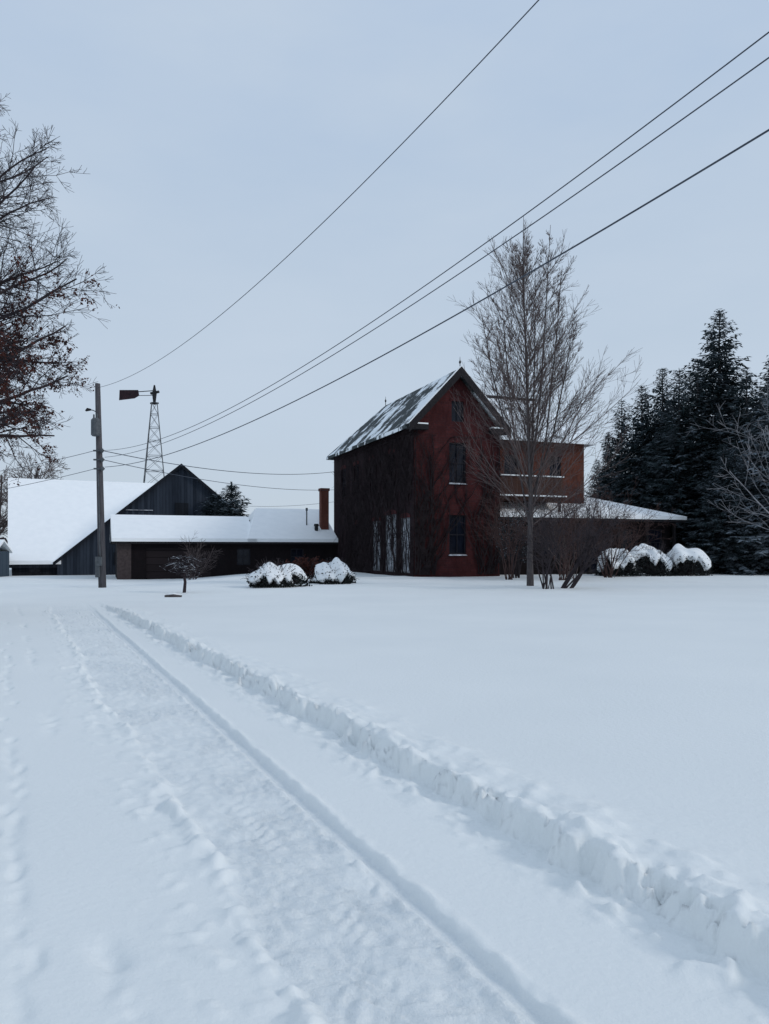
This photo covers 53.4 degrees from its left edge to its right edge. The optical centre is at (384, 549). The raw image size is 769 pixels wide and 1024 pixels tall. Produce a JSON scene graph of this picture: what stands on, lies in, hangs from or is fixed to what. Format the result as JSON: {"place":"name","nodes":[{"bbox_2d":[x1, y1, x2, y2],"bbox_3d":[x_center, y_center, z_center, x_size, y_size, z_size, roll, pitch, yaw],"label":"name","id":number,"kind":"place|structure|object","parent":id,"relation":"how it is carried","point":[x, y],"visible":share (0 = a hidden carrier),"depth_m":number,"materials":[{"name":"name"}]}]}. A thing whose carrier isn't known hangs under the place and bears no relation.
{"place":"outdoors","nodes":[
{"label":"outdoors","id":0,"kind":"place"},
{"bbox_2d":[0,93,119,485],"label":"maple tree","id":1,"kind":"object","parent":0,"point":[10,359],"visible":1,"depth_m":19.23,"materials":[{"name":"brown plant"}]},
{"bbox_2d":[0,585,768,1023],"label":"driveway","id":2,"kind":"structure","parent":0,"point":[182,841],"depth_m":3.65,"materials":[{"name":"white snow"}]},
{"bbox_2d":[0,568,768,1009],"bbox_3d":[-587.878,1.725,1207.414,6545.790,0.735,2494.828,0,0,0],"label":"snow ground","id":3,"kind":"structure","parent":0,"point":[592,738],"depth_m":7.32,"materials":[{"name":"white snow"}]},
{"bbox_2d":[0,508,7,536],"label":"bare tree","id":4,"kind":"object","parent":3,"relation":"on","point":[2,525],"visible":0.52,"depth_m":71.50,"materials":[{"name":"brown plant"}]},
{"bbox_2d":[0,448,10,534],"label":"bare tree","id":5,"kind":"object","parent":3,"relation":"on","point":[2,494],"visible":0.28,"depth_m":92.96,"materials":[{"name":"brown plant"}]},
{"bbox_2d":[0,539,12,576],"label":"shed","id":6,"kind":"structure","parent":3,"relation":"on","point":[5,549],"depth_m":58.96,"materials":[{"name":"wood"}]},
{"bbox_2d":[0,457,53,506],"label":"bare tree","id":7,"kind":"object","parent":3,"relation":"on","point":[38,475],"visible":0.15,"depth_m":91.44,"materials":[{"name":"brown plant"}]},
{"bbox_2d":[0,450,69,523],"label":"bare tree","id":8,"kind":"object","parent":3,"relation":"on","point":[30,460],"visible":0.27,"depth_m":93.53,"materials":[{"name":"brown plant"}]},
{"bbox_2d":[8,478,154,575],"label":"barn","id":9,"kind":"structure","parent":3,"relation":"on","point":[50,522],"depth_m":66.82,"materials":[{"name":"white"}]},
{"bbox_2d":[29,564,40,573],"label":"window","id":10,"kind":"structure","parent":9,"relation":"in","point":[31,570],"depth_m":61.41,"materials":[{"name":"black glass"}]},
{"bbox_2d":[85,383,105,587],"bbox_3d":[-12.769,-2.712,33.796,0.896,9.382,0.593,0,0,-21],"label":"utility pole","id":11,"kind":"object","parent":3,"relation":"on","point":[100,559],"visible":1,"depth_m":33.87,"materials":[{"name":"brown wood"}]},
{"bbox_2d":[2,451,91,470],"bbox_3d":[-23.400,-4.297,41.900,26.683,0.626,0.023,0,0,37],"label":"service line","id":12,"kind":"object","parent":11,"relation":"attached to","point":[50,461],"visible":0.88,"depth_m":36.12,"materials":[{"name":"metal"}]},
{"bbox_2d":[1,468,95,489],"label":"service line","id":13,"kind":"object","parent":11,"relation":"attached to","point":[49,479],"visible":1,"depth_m":35.93,"materials":[{"name":"rubber"}]},
{"bbox_2d":[105,460,295,489],"bbox_3d":[-8.099,-4.199,46.058,0.028,0.828,26.044,0,0,20],"label":"service line","id":14,"kind":"object","parent":11,"relation":"attached to","point":[195,478],"visible":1,"depth_m":40.16,"materials":[{"name":"metal"}]},
{"bbox_2d":[105,451,329,474],"bbox_3d":[-8.138,-5.178,46.153,0.034,1.674,26.201,0,0,19],"label":"service line","id":15,"kind":"object","parent":11,"relation":"attached to","point":[206,468],"visible":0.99,"depth_m":41.47,"materials":[{"name":"metal"}]},
{"bbox_2d":[98,0,538,387],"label":"power line","id":16,"kind":"object","parent":11,"relation":"attached to","point":[371,174],"visible":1,"depth_m":13.04,"materials":[{"name":"metal"}]},
{"bbox_2d":[105,32,768,450],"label":"power line","id":17,"kind":"object","parent":11,"relation":"attached to","point":[503,230],"visible":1,"depth_m":10.29,"materials":[{"name":"metal"}]},
{"bbox_2d":[109,129,768,466],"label":"power line","id":18,"kind":"object","parent":11,"relation":"attached to","point":[700,171],"visible":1,"depth_m":10.30,"materials":[{"name":"metal"}]},
{"bbox_2d":[110,57,768,456],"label":"power line","id":19,"kind":"object","parent":11,"relation":"attached to","point":[512,237],"visible":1,"depth_m":10.34,"materials":[{"name":"metal"}]},
{"bbox_2d":[119,385,163,482],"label":"windmill","id":20,"kind":"object","parent":3,"relation":"on","point":[127,394],"visible":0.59,"depth_m":81.87,"materials":[{"name":"metal"}]},
{"bbox_2d":[53,463,241,574],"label":"barn","id":21,"kind":"structure","parent":3,"relation":"on","point":[170,494],"depth_m":64.15,"materials":[{"name":"grey wood"}]},
{"bbox_2d":[175,503,187,515],"bbox_3d":[-17.253,-3.300,64.976,1.100,1.400,0.067,0,0,-20],"label":"door","id":22,"kind":"structure","parent":21,"relation":"in","point":[180,508],"depth_m":64.95,"materials":[{"name":"grey wood"}]},
{"bbox_2d":[164,593,181,596],"bbox_3d":[-7.168,1.549,25.925,0.573,0.177,0.148,0,0,0],"label":"log","id":23,"kind":"object","parent":3,"relation":"on","point":[173,595],"visible":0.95,"depth_m":25.88,"materials":[{"name":"grey plant"}]},
{"bbox_2d":[161,553,202,592],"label":"ornamental tree","id":24,"kind":"object","parent":3,"relation":"on","point":[182,570],"visible":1,"depth_m":28.55,"materials":[{"name":"brown plant"}]},
{"bbox_2d":[180,536,223,579],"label":"bare shrub","id":25,"kind":"object","parent":3,"relation":"on","point":[196,557],"visible":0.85,"depth_m":50.03,"materials":[{"name":"brown plant"}]},
{"bbox_2d":[189,492,235,515],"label":"spruce tree","id":26,"kind":"object","parent":3,"relation":"on","point":[211,506],"visible":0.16,"depth_m":64.78,"materials":[{"name":"green plant"}]},
{"bbox_2d":[110,488,337,579],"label":"garage","id":27,"kind":"structure","parent":3,"relation":"on","point":[146,546],"depth_m":55.80,"materials":[{"name":"brown brick"}]},
{"bbox_2d":[146,548,210,578],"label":"garage door","id":28,"kind":"structure","parent":27,"relation":"in","point":[155,557],"depth_m":53.97,"materials":[{"name":"brown wood"}]},
{"bbox_2d":[237,549,249,564],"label":"window","id":29,"kind":"structure","parent":27,"relation":"in","point":[243,555],"depth_m":55.89,"materials":[{"name":"black glass"}]},
{"bbox_2d":[291,549,302,563],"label":"window","id":30,"kind":"structure","parent":27,"relation":"in","point":[297,553],"depth_m":57.27,"materials":[{"name":"black glass"}]},
{"bbox_2d":[213,481,251,516],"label":"spruce tree","id":31,"kind":"object","parent":3,"relation":"on","point":[238,510],"visible":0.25,"depth_m":63.74,"materials":[{"name":"green plant"}]},
{"bbox_2d":[240,558,311,587],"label":"snowy bush","id":32,"kind":"object","parent":3,"relation":"on","point":[270,574],"visible":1,"depth_m":31.95,"materials":[{"name":"white snow"}]},
{"bbox_2d":[280,554,328,582],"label":"bare shrub","id":33,"kind":"object","parent":3,"relation":"on","point":[305,565],"visible":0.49,"depth_m":36.50,"materials":[{"name":"brown plant"}]},
{"bbox_2d":[309,557,359,583],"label":"snowy bush","id":34,"kind":"object","parent":3,"relation":"on","point":[335,570],"visible":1,"depth_m":35.16,"materials":[{"name":"white snow"}]},
{"bbox_2d":[461,471,549,579],"bbox_3d":[6.804,-1.219,39.915,4.865,5.816,4.211,0,0,36],"label":"bare shrub","id":35,"kind":"object","parent":3,"relation":"on","point":[510,574],"visible":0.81,"depth_m":40.17,"materials":[{"name":"brown plant"}]},
{"bbox_2d":[326,360,686,576],"bbox_3d":[8.140,-4.655,54.915,20.680,13.310,17.020,0,0,-20],"label":"farmhouse","id":36,"kind":"object","parent":3,"relation":"on","point":[426,410],"visible":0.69,"depth_m":45.88,"materials":[{"name":"red brick"}]},
{"bbox_2d":[341,465,345,496],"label":"window","id":37,"kind":"structure","parent":36,"relation":"in","point":[344,466],"depth_m":56.67,"materials":[{"name":"black glass"}]},
{"bbox_2d":[353,461,358,493],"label":"window","id":38,"kind":"structure","parent":36,"relation":"in","point":[355,461],"depth_m":53.89,"materials":[{"name":"black glass"}]},
{"bbox_2d":[331,429,416,574],"bbox_3d":[-1.121,-2.824,51.210,1.044,8.750,16.023,0,0,-21],"label":"climbing vine","id":39,"kind":"object","parent":36,"relation":"attached to","point":[388,488],"visible":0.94,"depth_m":49.65,"materials":[{"name":"brown plant"}]},
{"bbox_2d":[372,516,380,570],"bbox_3d":[-0.512,-0.425,49.895,0.637,3.550,1.513,0,0,0],"label":"window","id":40,"kind":"structure","parent":36,"relation":"in","point":[378,564],"depth_m":49.95,"materials":[{"name":"grey glass"}]},
{"bbox_2d":[385,510,396,571],"bbox_3d":[0.397,-0.575,47.459,0.777,3.850,1.888,0,0,0],"label":"window","id":41,"kind":"structure","parent":36,"relation":"in","point":[390,567],"depth_m":47.75,"materials":[{"name":"grey glass"}]},
{"bbox_2d":[400,513,410,572],"bbox_3d":[1.237,-0.425,45.211,0.637,3.550,1.513,0,0,0],"label":"window","id":42,"kind":"structure","parent":36,"relation":"in","point":[407,514],"depth_m":45.22,"materials":[{"name":"grey glass"}]},
{"bbox_2d":[407,430,507,576],"bbox_3d":[4.343,-2.728,44.798,6.443,8.597,0.572,0,0,-20],"label":"climbing vine","id":43,"kind":"object","parent":36,"relation":"attached to","point":[422,554],"visible":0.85,"depth_m":44.37,"materials":[{"name":"brown plant"}]},
{"bbox_2d":[448,510,467,555],"bbox_3d":[4.320,-1.005,44.997,1.232,2.690,0.649,0,0,0],"label":"window","id":44,"kind":"structure","parent":36,"relation":"in","point":[456,535],"depth_m":45.09,"materials":[{"name":"black glass"}]},
{"bbox_2d":[448,438,467,484],"bbox_3d":[4.320,-5.230,44.997,1.232,2.740,0.649,0,0,0],"label":"window","id":45,"kind":"structure","parent":36,"relation":"in","point":[461,464],"depth_m":45.09,"materials":[{"name":"black glass"}]},
{"bbox_2d":[450,396,465,421],"bbox_3d":[4.320,-8.300,45.018,0.951,1.500,0.502,0,0,0],"label":"window","id":46,"kind":"structure","parent":36,"relation":"in","point":[455,417],"depth_m":45.09,"materials":[{"name":"black glass"}]},
{"bbox_2d":[503,450,519,473],"bbox_3d":[8.236,-5.400,49.682,1.138,2.200,0.572,0,0,0],"label":"window","id":47,"kind":"structure","parent":36,"relation":"in","point":[514,460],"depth_m":49.76,"materials":[{"name":"black glass"}]},
{"bbox_2d":[544,530,557,555],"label":"window","id":48,"kind":"structure","parent":36,"relation":"in","point":[545,530],"depth_m":49.10,"materials":[{"name":"black glass"}]},
{"bbox_2d":[549,452,562,475],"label":"window","id":49,"kind":"structure","parent":36,"relation":"in","point":[558,468],"depth_m":50.95,"materials":[{"name":"black glass"}]},
{"bbox_2d":[583,531,597,572],"bbox_3d":[13.488,0.100,50.139,1.149,2.800,0.485,0,0,0],"label":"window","id":50,"kind":"structure","parent":36,"relation":"in","point":[594,564],"depth_m":50.25,"materials":[{"name":"black glass"}]},
{"bbox_2d":[621,529,637,551],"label":"window","id":51,"kind":"structure","parent":36,"relation":"in","point":[623,532],"depth_m":51.24,"materials":[{"name":"black glass"}]},
{"bbox_2d":[649,529,661,549],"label":"window","id":52,"kind":"structure","parent":36,"relation":"in","point":[654,540],"depth_m":52.03,"materials":[{"name":"black glass"}]},
{"bbox_2d":[490,499,550,577],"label":"bare shrub","id":53,"kind":"object","parent":3,"relation":"on","point":[517,566],"visible":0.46,"depth_m":42.93,"materials":[{"name":"brown plant"}]},
{"bbox_2d":[491,476,616,578],"bbox_3d":[9.279,-1.089,41.269,7.331,5.548,4.462,0,0,0],"label":"bare shrub","id":54,"kind":"object","parent":3,"relation":"on","point":[559,531],"visible":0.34,"depth_m":41.20,"materials":[{"name":"brown plant"}]},
{"bbox_2d":[446,216,662,585],"bbox_3d":[7.170,-6.478,32.975,8.067,16.502,10.169,0,0,-28],"label":"bare tree","id":55,"kind":"object","parent":3,"relation":"on","point":[531,450],"visible":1,"depth_m":33.20,"materials":[{"name":"grey plant"}]},
{"bbox_2d":[504,479,609,588],"bbox_3d":[6.779,-0.607,30.996,2.889,4.626,4.483,0,0,-21],"label":"bare shrub","id":56,"kind":"object","parent":3,"relation":"on","point":[542,546],"visible":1,"depth_m":30.93,"materials":[{"name":"brown plant"}]},
{"bbox_2d":[535,477,608,579],"bbox_3d":[9.652,-1.011,38.957,4.133,5.359,5.195,0,0,0],"label":"bare shrub","id":57,"kind":"object","parent":3,"relation":"on","point":[566,566],"visible":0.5,"depth_m":39.09,"materials":[{"name":"brown plant"}]},
{"bbox_2d":[559,484,634,587],"bbox_3d":[8.725,-0.549,31.712,2.695,4.569,2.912,0,0,-26],"label":"leaning shrub","id":58,"kind":"object","parent":3,"relation":"on","point":[590,541],"visible":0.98,"depth_m":31.57,"materials":[{"name":"brown plant"}]},
{"bbox_2d":[586,460,609,500],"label":"spruce tree","id":59,"kind":"object","parent":3,"relation":"on","point":[591,486],"visible":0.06,"depth_m":72.99,"materials":[{"name":"green plant"}]},
{"bbox_2d":[593,432,614,500],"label":"spruce tree","id":60,"kind":"object","parent":3,"relation":"on","point":[609,467],"visible":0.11,"depth_m":67.85,"materials":[{"name":"green plant"}]},
{"bbox_2d":[592,399,635,500],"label":"spruce tree","id":61,"kind":"object","parent":3,"relation":"on","point":[623,422],"visible":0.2,"depth_m":65.95,"materials":[{"name":"green plant"}]},
{"bbox_2d":[560,476,674,577],"bbox_3d":[12.779,-1.199,42.424,5.947,5.796,6.463,0,0,0],"label":"bare shrub","id":62,"kind":"object","parent":3,"relation":"on","point":[621,541],"visible":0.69,"depth_m":42.77,"materials":[{"name":"brown plant"}]},
{"bbox_2d":[594,548,640,575],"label":"snowy bush","id":63,"kind":"object","parent":3,"relation":"on","point":[629,563],"visible":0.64,"depth_m":45.35,"materials":[{"name":"white snow"}]},
{"bbox_2d":[607,468,628,502],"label":"spruce tree","id":64,"kind":"object","parent":3,"relation":"on","point":[617,486],"visible":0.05,"depth_m":63.85,"materials":[{"name":"green plant"}]},
{"bbox_2d":[592,413,648,497],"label":"spruce tree","id":65,"kind":"object","parent":3,"relation":"on","point":[616,468],"depth_m":65.74,"materials":[{"name":"green plant"}]},
{"bbox_2d":[606,385,671,544],"bbox_3d":[20.639,-5.043,61.446,9.652,16.662,8.633,0,0,9],"label":"spruce tree","id":66,"kind":"object","parent":3,"relation":"on","point":[644,441],"visible":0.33,"depth_m":61.75,"materials":[{"name":"green plant"}]},
{"bbox_2d":[610,368,674,487],"bbox_3d":[23.676,-6.086,64.364,9.890,18.407,9.095,0,0,-32],"label":"spruce tree","id":67,"kind":"object","parent":3,"relation":"on","point":[657,400],"visible":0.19,"depth_m":63.97,"materials":[{"name":"green plant"}]},
{"bbox_2d":[630,541,680,575],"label":"snowy bush","id":68,"kind":"object","parent":3,"relation":"on","point":[656,561],"visible":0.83,"depth_m":46.37,"materials":[{"name":"white snow"}]},
{"bbox_2d":[626,436,685,546],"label":"spruce tree","id":69,"kind":"object","parent":3,"relation":"on","point":[643,490],"visible":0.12,"depth_m":59.40,"materials":[{"name":"green plant"}]},
{"bbox_2d":[639,404,696,570],"bbox_3d":[22.089,-4.368,59.739,7.679,14.293,7.062,0,0,-28],"label":"spruce tree","id":70,"kind":"object","parent":3,"relation":"on","point":[665,425],"visible":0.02,"depth_m":59.78,"materials":[{"name":"green plant"}]},
{"bbox_2d":[622,367,719,567],"bbox_3d":[22.189,-5.325,56.589,8.905,16.644,8.262,0,0,12],"label":"spruce tree","id":71,"kind":"object","parent":3,"relation":"on","point":[674,488],"visible":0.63,"depth_m":56.38,"materials":[{"name":"green plant"}]},
{"bbox_2d":[661,544,713,575],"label":"snowy bush","id":72,"kind":"object","parent":3,"relation":"on","point":[686,560],"visible":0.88,"depth_m":46.27,"materials":[{"name":"white snow"}]},
{"bbox_2d":[646,358,732,549],"bbox_3d":[23.461,-5.658,58.749,11.012,18.217,12.311,0,0,-35],"label":"spruce tree","id":73,"kind":"object","parent":3,"relation":"on","point":[699,395],"visible":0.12,"depth_m":58.22,"materials":[{"name":"green plant"}]},
{"bbox_2d":[652,308,758,551],"bbox_3d":[25.987,-7.992,61.145,13.076,21.821,12.882,0,0,0],"label":"spruce tree","id":74,"kind":"object","parent":3,"relation":"on","point":[723,381],"visible":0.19,"depth_m":59.56,"materials":[{"name":"green plant"}]},
{"bbox_2d":[676,412,750,566],"bbox_3d":[25.007,-3.749,56.240,8.924,12.777,8.207,0,0,-19],"label":"spruce tree","id":75,"kind":"object","parent":3,"relation":"on","point":[717,437],"visible":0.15,"depth_m":55.95,"materials":[{"name":"green plant"}]},
{"bbox_2d":[669,443,768,575],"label":"spruce tree","id":76,"kind":"object","parent":3,"relation":"on","point":[716,524],"visible":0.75,"depth_m":50.00,"materials":[{"name":"green plant"}]},
{"bbox_2d":[684,365,768,568],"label":"spruce tree","id":77,"kind":"object","parent":3,"relation":"on","point":[766,379],"visible":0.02,"depth_m":55.15,"materials":[{"name":"green plant"}]},
{"bbox_2d":[687,378,768,529],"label":"frosted tree","id":78,"kind":"object","parent":3,"relation":"on","point":[763,433],"visible":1,"depth_m":32.82,"materials":[{"name":"plant"}]},
{"bbox_2d":[693,448,768,574],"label":"spruce tree","id":79,"kind":"object","parent":3,"relation":"on","point":[752,546],"visible":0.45,"depth_m":50.00,"materials":[{"name":"green plant"}]},
{"bbox_2d":[695,370,768,568],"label":"spruce tree","id":80,"kind":"object","parent":3,"relation":"on","point":[744,403],"visible":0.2,"depth_m":53.85,"materials":[{"name":"green plant"}]},
{"bbox_2d":[718,380,768,574],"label":"spruce tree","id":81,"kind":"object","parent":3,"relation":"on","point":[762,536],"visible":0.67,"depth_m":49.83,"materials":[{"name":"green plant"}]},
{"bbox_2d":[738,355,768,442],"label":"spruce tree","id":82,"kind":"object","parent":3,"relation":"on","point":[761,382],"visible":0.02,"depth_m":58.24,"materials":[{"name":"green plant"}]},
{"bbox_2d":[0,0,768,540],"label":"sky","id":83,"kind":"structure","parent":0,"point":[211,139],"materials":[{"name":"blue"}]}
]}

